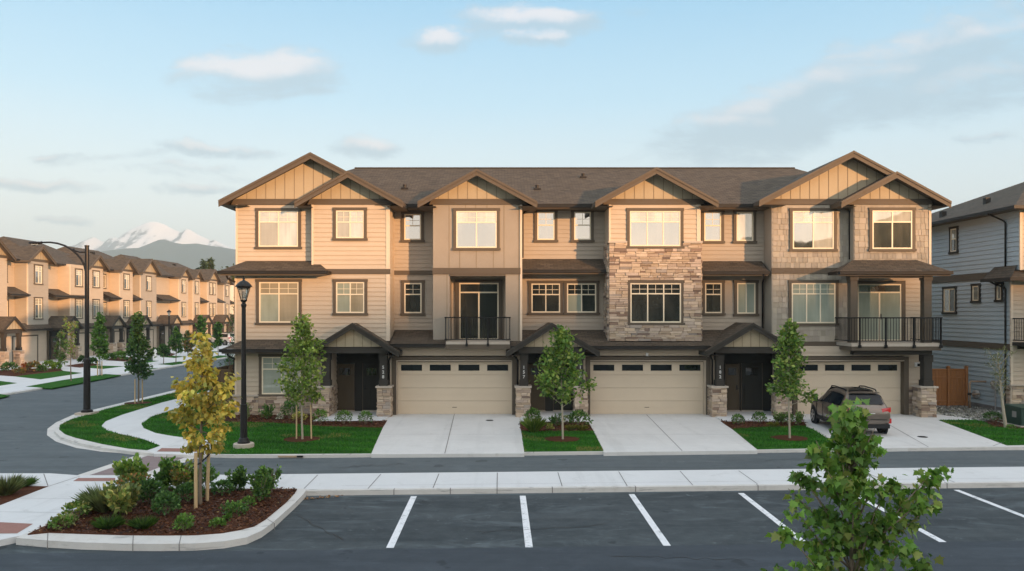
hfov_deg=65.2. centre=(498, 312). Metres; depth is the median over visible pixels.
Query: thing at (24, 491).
mulch bed
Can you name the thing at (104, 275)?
window
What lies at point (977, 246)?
neighbour house
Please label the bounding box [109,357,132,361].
mulch bed
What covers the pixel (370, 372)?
entry door
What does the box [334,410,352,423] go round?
shrub
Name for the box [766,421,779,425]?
ornamental grass
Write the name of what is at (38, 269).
window
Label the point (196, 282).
window
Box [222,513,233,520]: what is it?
shrub
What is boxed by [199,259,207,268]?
conifer tree
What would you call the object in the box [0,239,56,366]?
row house
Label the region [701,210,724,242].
window
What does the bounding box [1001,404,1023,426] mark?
utility box
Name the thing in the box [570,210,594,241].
window
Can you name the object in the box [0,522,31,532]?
red pavers
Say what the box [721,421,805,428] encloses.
mulch bed
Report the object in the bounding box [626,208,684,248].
window
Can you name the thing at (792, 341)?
maple tree
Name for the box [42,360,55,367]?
shrub
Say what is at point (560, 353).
maple tree
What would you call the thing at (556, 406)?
entry door
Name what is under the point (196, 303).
window
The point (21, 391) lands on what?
kerb
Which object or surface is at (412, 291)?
window
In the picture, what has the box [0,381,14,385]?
lawn
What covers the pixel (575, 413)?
shrub
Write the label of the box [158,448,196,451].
red pavers
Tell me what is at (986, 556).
parking aisle
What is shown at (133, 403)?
mulch ring
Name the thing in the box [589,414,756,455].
driveway
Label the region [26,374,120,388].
lawn
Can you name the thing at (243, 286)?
street lamp
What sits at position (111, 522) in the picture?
ornamental grass
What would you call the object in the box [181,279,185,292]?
window
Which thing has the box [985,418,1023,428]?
mulch bed
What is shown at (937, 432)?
driveway
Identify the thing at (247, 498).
shrub
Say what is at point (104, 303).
window
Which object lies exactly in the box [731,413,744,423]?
shrub
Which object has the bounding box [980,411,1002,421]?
shrub
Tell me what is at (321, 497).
fallen leaves
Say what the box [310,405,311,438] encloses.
tree stake
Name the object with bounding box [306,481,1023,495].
parking kerb
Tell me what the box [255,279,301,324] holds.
window
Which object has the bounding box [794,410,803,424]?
shrub
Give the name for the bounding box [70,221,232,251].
snow mountain
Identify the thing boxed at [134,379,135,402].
tree stake
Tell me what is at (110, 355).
shrub
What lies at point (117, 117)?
sky
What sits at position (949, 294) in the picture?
window
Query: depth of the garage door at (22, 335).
69.81 m
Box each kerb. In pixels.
[2,356,233,394]
[16,487,306,550]
[54,393,1023,458]
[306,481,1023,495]
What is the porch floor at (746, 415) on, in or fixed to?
on the ground
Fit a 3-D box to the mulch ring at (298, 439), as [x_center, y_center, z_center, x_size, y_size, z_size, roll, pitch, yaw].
[-6.812,4.436,27.615,1.253,0.128,1.227,0,0,0]
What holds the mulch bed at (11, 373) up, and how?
on the sidewalk at (21, 383)
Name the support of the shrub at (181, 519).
on the mulch bed at (197, 524)
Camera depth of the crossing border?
22.82 m
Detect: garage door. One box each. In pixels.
[12,335,37,361]
[71,332,93,356]
[392,356,516,414]
[586,356,710,414]
[793,356,908,414]
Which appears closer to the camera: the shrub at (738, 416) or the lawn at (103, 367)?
the shrub at (738, 416)
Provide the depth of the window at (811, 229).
34.47 m
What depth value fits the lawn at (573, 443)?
26.51 m
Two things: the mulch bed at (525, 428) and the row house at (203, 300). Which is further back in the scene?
the row house at (203, 300)
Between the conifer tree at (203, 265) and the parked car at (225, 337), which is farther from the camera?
the conifer tree at (203, 265)
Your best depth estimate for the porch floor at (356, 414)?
33.15 m
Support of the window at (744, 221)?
in the townhouse building
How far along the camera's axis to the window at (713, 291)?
35.48 m
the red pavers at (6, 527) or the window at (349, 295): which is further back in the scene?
the window at (349, 295)
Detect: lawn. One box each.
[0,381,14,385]
[15,371,78,378]
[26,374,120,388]
[59,391,203,449]
[90,365,122,368]
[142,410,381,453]
[162,361,183,364]
[521,431,603,451]
[734,426,829,448]
[939,420,1023,444]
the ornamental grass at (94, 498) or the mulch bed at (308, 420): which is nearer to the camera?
the ornamental grass at (94, 498)
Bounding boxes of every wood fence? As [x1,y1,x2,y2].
[209,364,232,406]
[932,366,967,405]
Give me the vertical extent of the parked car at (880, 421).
1.715 m
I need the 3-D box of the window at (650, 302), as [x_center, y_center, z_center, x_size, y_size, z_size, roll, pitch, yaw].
[6.684,-0.409,34.053,2.490,1.910,0.095,0,0,0]
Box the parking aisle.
[0,541,1023,570]
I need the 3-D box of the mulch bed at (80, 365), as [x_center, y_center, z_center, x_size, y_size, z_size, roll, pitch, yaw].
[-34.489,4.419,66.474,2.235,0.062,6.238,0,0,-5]
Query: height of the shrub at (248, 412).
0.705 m
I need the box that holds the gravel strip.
[937,405,999,420]
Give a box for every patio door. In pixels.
[455,280,502,338]
[858,281,905,339]
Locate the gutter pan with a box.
[47,390,175,452]
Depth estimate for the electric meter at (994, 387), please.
35.73 m
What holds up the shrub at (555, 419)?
on the mulch bed at (525, 428)
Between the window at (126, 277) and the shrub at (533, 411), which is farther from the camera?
the window at (126, 277)
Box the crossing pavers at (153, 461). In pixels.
[91,456,181,474]
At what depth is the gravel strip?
36.12 m
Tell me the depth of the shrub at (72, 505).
16.78 m
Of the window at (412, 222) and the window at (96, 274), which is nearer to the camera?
the window at (412, 222)
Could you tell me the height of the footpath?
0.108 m
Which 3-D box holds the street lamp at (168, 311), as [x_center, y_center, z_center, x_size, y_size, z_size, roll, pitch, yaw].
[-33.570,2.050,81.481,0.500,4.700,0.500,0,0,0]
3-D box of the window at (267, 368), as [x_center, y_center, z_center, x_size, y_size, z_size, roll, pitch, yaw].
[-9.241,2.683,34.053,2.012,1.819,0.095,0,0,0]
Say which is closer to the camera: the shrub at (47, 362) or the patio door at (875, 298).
the patio door at (875, 298)
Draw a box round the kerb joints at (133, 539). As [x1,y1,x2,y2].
[47,519,274,551]
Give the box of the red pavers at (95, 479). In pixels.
[74,478,114,480]
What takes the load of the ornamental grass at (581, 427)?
on the mulch bed at (525, 428)
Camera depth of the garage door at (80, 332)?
78.67 m
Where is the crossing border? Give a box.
[79,455,193,474]
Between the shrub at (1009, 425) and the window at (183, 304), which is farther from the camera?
the window at (183, 304)
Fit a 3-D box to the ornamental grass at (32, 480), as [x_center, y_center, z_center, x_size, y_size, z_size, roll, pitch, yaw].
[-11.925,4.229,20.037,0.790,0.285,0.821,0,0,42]
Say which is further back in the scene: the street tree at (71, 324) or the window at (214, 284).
the window at (214, 284)
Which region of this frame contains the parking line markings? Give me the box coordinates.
[386,490,1023,547]
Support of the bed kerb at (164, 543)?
on the road
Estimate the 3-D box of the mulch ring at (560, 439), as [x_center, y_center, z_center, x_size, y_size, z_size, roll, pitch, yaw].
[2.191,4.436,27.615,1.253,0.128,1.227,0,0,0]
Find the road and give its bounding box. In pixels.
[0,358,1023,496]
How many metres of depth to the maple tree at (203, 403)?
17.93 m
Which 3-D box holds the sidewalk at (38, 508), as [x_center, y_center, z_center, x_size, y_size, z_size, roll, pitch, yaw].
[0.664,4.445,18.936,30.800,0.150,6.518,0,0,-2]
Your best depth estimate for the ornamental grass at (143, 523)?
15.93 m
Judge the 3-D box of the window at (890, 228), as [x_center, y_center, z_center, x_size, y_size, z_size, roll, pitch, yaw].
[16.705,-3.513,33.953,2.029,1.859,0.095,0,0,0]
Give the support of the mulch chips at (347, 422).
on the mulch bed at (308, 420)
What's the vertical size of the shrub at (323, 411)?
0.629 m
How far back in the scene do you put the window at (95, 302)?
81.28 m
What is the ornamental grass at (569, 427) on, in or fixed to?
on the mulch bed at (525, 428)
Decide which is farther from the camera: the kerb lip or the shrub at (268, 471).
the kerb lip
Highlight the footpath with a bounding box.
[102,390,216,456]
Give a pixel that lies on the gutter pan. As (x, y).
(50, 432)
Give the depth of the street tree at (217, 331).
80.16 m
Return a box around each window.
[7,299,8,315]
[33,264,43,284]
[33,297,43,319]
[75,268,82,286]
[75,298,82,318]
[92,270,99,287]
[92,299,99,318]
[103,274,106,288]
[103,302,106,315]
[123,273,129,289]
[123,300,129,317]
[146,276,151,290]
[146,301,151,317]
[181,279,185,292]
[181,302,185,316]
[194,302,198,316]
[195,281,198,293]
[209,282,212,294]
[209,303,212,316]
[213,283,215,294]
[213,303,215,316]
[225,285,228,296]
[225,304,228,314]
[254,208,301,248]
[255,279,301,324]
[258,354,304,396]
[332,207,367,240]
[332,279,367,314]
[400,211,424,241]
[400,280,424,314]
[452,208,500,249]
[528,281,563,314]
[534,210,557,241]
[564,281,599,314]
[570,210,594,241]
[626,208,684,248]
[626,280,684,324]
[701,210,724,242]
[701,280,725,314]
[732,210,756,242]
[733,280,758,315]
[788,280,838,325]
[789,208,837,250]
[868,207,916,250]
[941,286,956,313]
[948,226,958,253]
[970,283,981,302]
[994,282,1003,301]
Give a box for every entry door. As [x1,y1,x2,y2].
[51,336,57,359]
[160,330,164,343]
[336,363,354,410]
[362,363,379,410]
[527,363,544,410]
[553,363,572,410]
[725,363,739,410]
[741,363,762,410]
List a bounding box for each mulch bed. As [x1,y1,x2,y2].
[0,368,62,375]
[0,486,47,504]
[28,487,296,535]
[67,363,100,367]
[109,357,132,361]
[213,415,386,427]
[520,422,592,430]
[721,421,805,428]
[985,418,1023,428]
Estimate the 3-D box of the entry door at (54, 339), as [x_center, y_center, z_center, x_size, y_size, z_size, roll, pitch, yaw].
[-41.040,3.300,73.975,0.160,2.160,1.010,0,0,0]
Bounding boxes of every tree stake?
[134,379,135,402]
[194,453,197,508]
[205,449,209,500]
[296,406,296,438]
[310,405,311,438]
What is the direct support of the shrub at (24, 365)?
on the mulch bed at (11, 373)
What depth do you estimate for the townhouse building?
34.42 m
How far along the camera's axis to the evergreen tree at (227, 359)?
41.47 m
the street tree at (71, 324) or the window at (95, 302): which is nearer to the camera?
the street tree at (71, 324)
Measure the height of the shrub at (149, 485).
0.621 m
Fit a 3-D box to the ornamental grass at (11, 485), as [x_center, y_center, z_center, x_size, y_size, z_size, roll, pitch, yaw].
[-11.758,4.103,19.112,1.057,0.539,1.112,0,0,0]
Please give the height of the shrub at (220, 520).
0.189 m
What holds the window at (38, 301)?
in the row house at (24, 323)
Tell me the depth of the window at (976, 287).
37.28 m
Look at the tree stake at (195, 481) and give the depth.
17.64 m
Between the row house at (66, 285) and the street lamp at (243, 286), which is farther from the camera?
the row house at (66, 285)
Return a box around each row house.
[0,236,109,360]
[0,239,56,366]
[57,246,162,352]
[115,254,194,348]
[154,259,230,344]
[217,275,233,331]
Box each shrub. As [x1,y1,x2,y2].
[0,361,17,370]
[11,366,26,373]
[21,362,32,369]
[24,360,40,370]
[36,365,47,371]
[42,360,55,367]
[47,513,79,529]
[50,362,62,368]
[57,500,93,516]
[77,355,83,362]
[89,357,98,364]
[99,480,142,514]
[107,353,115,359]
[112,350,126,359]
[112,452,149,484]
[112,472,151,487]
[137,478,167,503]
[149,490,181,514]
[153,456,184,489]
[168,458,193,488]
[170,481,205,501]
[170,512,194,530]
[190,462,219,487]
[208,517,226,527]
[210,479,234,495]
[218,499,248,515]
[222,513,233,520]
[224,465,249,490]
[239,402,251,418]
[239,495,256,505]
[247,469,274,500]
[258,403,274,418]
[258,464,282,492]
[280,400,299,418]
[291,412,307,420]
[312,408,327,423]
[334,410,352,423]
[357,410,373,423]
[524,407,540,419]
[546,423,553,428]
[548,413,560,425]
[563,415,570,423]
[568,409,593,425]
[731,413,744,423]
[751,411,766,422]
[772,410,786,423]
[782,411,795,423]
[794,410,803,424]
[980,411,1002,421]
[1006,424,1016,428]
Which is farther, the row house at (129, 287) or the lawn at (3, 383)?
the row house at (129, 287)
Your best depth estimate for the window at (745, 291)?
35.47 m
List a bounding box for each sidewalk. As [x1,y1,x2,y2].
[0,343,234,393]
[0,467,1023,545]
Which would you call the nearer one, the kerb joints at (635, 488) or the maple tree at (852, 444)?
the maple tree at (852, 444)
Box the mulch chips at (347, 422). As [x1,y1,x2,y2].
[213,414,1023,430]
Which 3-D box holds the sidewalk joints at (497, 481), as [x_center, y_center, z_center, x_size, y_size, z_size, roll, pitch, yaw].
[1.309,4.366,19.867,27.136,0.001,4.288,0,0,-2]
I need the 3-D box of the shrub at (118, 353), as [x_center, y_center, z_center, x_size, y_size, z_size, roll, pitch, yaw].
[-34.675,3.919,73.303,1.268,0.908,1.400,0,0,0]
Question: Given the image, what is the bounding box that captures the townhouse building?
[217,151,953,416]
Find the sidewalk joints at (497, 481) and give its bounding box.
[44,471,984,512]
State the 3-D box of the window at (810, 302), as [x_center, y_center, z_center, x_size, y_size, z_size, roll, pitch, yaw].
[13.559,-0.402,34.453,2.219,1.955,0.095,0,0,0]
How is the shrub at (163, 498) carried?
on the mulch bed at (197, 524)
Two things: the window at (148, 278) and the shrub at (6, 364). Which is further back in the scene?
the window at (148, 278)
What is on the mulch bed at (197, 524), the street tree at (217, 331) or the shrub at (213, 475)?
the shrub at (213, 475)
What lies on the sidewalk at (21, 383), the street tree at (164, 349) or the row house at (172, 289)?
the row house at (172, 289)
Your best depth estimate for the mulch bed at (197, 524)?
16.73 m
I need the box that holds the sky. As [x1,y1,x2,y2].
[0,0,1023,248]
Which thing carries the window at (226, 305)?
in the row house at (225, 290)
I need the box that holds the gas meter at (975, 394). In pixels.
[967,381,986,407]
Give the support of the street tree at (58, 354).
on the mulch bed at (11, 373)
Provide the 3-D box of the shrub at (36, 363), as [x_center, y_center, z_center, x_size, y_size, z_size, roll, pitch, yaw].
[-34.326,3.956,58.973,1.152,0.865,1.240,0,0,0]
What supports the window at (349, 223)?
in the townhouse building
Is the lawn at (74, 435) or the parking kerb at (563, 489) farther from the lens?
the lawn at (74, 435)
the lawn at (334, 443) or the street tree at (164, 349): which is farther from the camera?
the street tree at (164, 349)
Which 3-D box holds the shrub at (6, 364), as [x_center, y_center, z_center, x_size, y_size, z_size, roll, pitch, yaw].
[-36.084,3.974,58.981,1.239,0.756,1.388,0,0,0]
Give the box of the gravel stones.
[936,405,1002,421]
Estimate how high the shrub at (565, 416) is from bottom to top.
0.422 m
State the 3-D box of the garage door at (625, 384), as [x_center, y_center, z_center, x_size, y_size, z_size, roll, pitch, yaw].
[6.386,3.144,34.370,5.348,2.488,0.400,0,0,0]
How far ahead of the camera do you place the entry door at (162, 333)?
97.71 m
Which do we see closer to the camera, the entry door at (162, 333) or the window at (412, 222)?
the window at (412, 222)
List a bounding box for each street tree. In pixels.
[53,329,67,364]
[60,315,78,380]
[89,312,109,374]
[123,311,155,402]
[157,343,170,363]
[167,326,186,362]
[182,330,194,355]
[195,315,207,341]
[211,321,223,355]
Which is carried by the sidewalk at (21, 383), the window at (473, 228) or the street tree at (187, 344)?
the street tree at (187, 344)
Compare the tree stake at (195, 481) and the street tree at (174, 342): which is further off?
the street tree at (174, 342)
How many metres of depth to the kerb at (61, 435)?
25.57 m
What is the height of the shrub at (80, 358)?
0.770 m
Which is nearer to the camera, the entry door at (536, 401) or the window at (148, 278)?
the entry door at (536, 401)
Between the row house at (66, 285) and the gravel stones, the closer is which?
the gravel stones
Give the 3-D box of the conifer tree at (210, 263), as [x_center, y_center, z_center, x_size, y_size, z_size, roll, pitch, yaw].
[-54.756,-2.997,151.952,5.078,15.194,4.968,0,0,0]
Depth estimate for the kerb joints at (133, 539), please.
15.20 m
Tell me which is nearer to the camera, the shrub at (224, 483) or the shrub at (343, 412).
the shrub at (224, 483)
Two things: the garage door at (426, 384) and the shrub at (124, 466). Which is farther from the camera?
the garage door at (426, 384)
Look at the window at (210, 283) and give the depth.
113.73 m
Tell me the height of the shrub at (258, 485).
0.794 m
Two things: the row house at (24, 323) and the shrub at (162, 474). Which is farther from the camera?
the row house at (24, 323)
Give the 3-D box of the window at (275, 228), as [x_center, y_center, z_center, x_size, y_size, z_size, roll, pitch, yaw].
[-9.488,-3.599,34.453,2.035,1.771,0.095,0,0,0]
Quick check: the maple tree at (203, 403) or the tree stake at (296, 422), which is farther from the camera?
the tree stake at (296, 422)
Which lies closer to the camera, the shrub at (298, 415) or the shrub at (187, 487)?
the shrub at (187, 487)
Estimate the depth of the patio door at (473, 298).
35.47 m
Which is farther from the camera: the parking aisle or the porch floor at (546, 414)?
the porch floor at (546, 414)
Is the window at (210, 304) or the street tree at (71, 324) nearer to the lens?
the street tree at (71, 324)
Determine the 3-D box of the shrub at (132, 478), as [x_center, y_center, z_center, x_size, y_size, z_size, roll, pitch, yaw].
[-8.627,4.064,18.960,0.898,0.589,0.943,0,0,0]
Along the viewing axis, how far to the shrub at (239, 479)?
19.36 m
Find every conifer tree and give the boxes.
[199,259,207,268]
[207,257,215,268]
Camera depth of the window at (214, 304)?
115.33 m
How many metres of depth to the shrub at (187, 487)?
18.14 m
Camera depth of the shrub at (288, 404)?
32.72 m
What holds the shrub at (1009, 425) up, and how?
on the lawn at (1006, 443)
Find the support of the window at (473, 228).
in the townhouse building
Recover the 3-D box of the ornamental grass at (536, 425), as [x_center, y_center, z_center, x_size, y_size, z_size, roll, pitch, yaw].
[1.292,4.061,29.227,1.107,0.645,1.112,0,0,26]
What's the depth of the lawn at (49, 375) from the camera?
55.48 m
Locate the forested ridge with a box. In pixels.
[101,240,235,270]
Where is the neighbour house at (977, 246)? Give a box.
[919,182,1023,410]
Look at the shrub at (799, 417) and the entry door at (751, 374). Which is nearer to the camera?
the shrub at (799, 417)
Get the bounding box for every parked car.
[208,332,234,344]
[810,385,891,433]
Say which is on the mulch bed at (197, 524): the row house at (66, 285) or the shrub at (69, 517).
the shrub at (69, 517)
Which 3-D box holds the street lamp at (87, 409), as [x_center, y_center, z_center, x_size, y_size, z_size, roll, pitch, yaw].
[-18.793,0.675,34.437,2.838,7.450,0.700,0,0,0]
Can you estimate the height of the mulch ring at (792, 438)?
0.128 m
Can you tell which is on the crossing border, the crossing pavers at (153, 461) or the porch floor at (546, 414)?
the crossing pavers at (153, 461)
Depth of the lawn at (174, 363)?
68.45 m
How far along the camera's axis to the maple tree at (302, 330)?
27.40 m
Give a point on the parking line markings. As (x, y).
(526, 525)
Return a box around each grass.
[0,472,31,495]
[24,475,41,486]
[69,480,132,512]
[89,513,126,528]
[124,514,158,529]
[520,415,547,431]
[565,424,576,429]
[576,424,588,429]
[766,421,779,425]
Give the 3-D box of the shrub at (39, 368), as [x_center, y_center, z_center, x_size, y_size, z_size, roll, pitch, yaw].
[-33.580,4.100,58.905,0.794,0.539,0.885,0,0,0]
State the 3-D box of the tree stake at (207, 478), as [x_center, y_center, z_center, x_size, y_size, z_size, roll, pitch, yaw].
[-6.677,3.817,18.361,0.121,1.369,0.084,0,0,0]
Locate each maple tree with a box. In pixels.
[164,331,241,504]
[273,313,327,438]
[529,324,596,438]
[760,388,953,570]
[765,318,821,437]
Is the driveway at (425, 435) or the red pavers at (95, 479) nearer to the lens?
the red pavers at (95, 479)
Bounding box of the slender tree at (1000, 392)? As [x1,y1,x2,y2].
[984,343,1015,427]
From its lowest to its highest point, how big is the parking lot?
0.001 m
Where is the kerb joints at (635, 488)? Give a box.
[393,482,947,494]
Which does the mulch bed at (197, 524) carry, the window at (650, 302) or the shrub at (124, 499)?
the shrub at (124, 499)
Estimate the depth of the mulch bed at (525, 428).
30.05 m
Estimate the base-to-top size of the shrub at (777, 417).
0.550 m
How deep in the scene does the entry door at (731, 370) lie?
35.24 m
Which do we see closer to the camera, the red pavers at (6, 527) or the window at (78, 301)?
the red pavers at (6, 527)
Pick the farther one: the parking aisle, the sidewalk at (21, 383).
the sidewalk at (21, 383)
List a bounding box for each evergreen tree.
[219,354,232,366]
[226,297,234,359]
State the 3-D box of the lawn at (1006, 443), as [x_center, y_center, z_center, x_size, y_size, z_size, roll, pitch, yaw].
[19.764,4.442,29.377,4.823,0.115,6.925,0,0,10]
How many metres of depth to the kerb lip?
26.04 m
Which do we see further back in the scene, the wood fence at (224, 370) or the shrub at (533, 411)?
the wood fence at (224, 370)
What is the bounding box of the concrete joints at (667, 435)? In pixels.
[351,414,1004,453]
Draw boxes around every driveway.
[371,414,523,457]
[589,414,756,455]
[802,413,1007,451]
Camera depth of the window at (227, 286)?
126.63 m
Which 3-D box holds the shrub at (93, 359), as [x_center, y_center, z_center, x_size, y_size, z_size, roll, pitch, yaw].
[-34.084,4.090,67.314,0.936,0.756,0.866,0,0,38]
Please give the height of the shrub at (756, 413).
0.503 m
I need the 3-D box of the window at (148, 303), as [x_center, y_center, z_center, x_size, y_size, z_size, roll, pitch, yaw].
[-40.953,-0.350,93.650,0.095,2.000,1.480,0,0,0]
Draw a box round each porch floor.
[314,411,387,420]
[521,411,592,421]
[716,411,804,421]
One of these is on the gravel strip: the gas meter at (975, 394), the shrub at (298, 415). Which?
the gas meter at (975, 394)
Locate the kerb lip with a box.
[965,449,1023,450]
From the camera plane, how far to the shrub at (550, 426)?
29.58 m
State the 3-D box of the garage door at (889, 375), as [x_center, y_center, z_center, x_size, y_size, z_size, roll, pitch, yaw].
[15.051,3.144,34.370,4.957,2.488,0.400,0,0,0]
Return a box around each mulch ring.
[124,401,151,404]
[284,436,319,441]
[544,436,579,441]
[770,435,807,440]
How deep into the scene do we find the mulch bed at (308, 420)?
31.98 m
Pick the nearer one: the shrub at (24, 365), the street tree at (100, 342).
the street tree at (100, 342)
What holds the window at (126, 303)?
in the row house at (129, 287)
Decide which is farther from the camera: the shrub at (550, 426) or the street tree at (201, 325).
the street tree at (201, 325)
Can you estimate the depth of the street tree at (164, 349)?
67.77 m
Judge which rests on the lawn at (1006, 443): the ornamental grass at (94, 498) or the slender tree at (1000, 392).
the slender tree at (1000, 392)
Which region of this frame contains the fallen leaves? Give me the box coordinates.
[304,495,338,499]
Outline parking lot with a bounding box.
[0,487,1023,553]
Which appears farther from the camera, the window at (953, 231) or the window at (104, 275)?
the window at (104, 275)
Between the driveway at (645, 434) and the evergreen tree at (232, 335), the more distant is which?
the evergreen tree at (232, 335)
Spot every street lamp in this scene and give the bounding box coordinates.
[28,241,98,414]
[167,310,170,354]
[233,276,253,448]
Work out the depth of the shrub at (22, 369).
56.86 m
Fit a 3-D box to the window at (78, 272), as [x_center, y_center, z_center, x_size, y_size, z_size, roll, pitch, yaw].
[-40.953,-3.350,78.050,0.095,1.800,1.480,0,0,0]
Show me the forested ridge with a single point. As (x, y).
(191, 256)
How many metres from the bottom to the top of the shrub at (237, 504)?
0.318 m
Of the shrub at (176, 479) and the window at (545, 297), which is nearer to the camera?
the shrub at (176, 479)
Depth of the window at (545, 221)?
35.47 m
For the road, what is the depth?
24.43 m
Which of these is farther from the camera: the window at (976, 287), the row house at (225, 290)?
the row house at (225, 290)
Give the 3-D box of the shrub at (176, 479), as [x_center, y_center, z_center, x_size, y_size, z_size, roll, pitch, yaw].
[-7.676,3.966,19.490,0.694,0.782,0.822,0,0,0]
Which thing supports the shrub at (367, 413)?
on the mulch bed at (308, 420)
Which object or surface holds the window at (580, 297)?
in the townhouse building
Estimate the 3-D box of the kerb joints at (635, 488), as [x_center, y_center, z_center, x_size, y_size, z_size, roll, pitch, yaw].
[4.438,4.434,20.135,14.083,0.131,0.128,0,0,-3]
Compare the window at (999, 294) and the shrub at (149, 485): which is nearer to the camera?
the shrub at (149, 485)
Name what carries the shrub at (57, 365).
on the mulch bed at (11, 373)
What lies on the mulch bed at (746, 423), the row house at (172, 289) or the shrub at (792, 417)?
the shrub at (792, 417)
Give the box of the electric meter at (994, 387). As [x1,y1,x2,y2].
[990,380,998,409]
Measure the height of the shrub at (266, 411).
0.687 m
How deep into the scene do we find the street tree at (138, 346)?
38.35 m
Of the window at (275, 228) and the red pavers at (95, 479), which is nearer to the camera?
the red pavers at (95, 479)
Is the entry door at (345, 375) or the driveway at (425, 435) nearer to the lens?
the driveway at (425, 435)

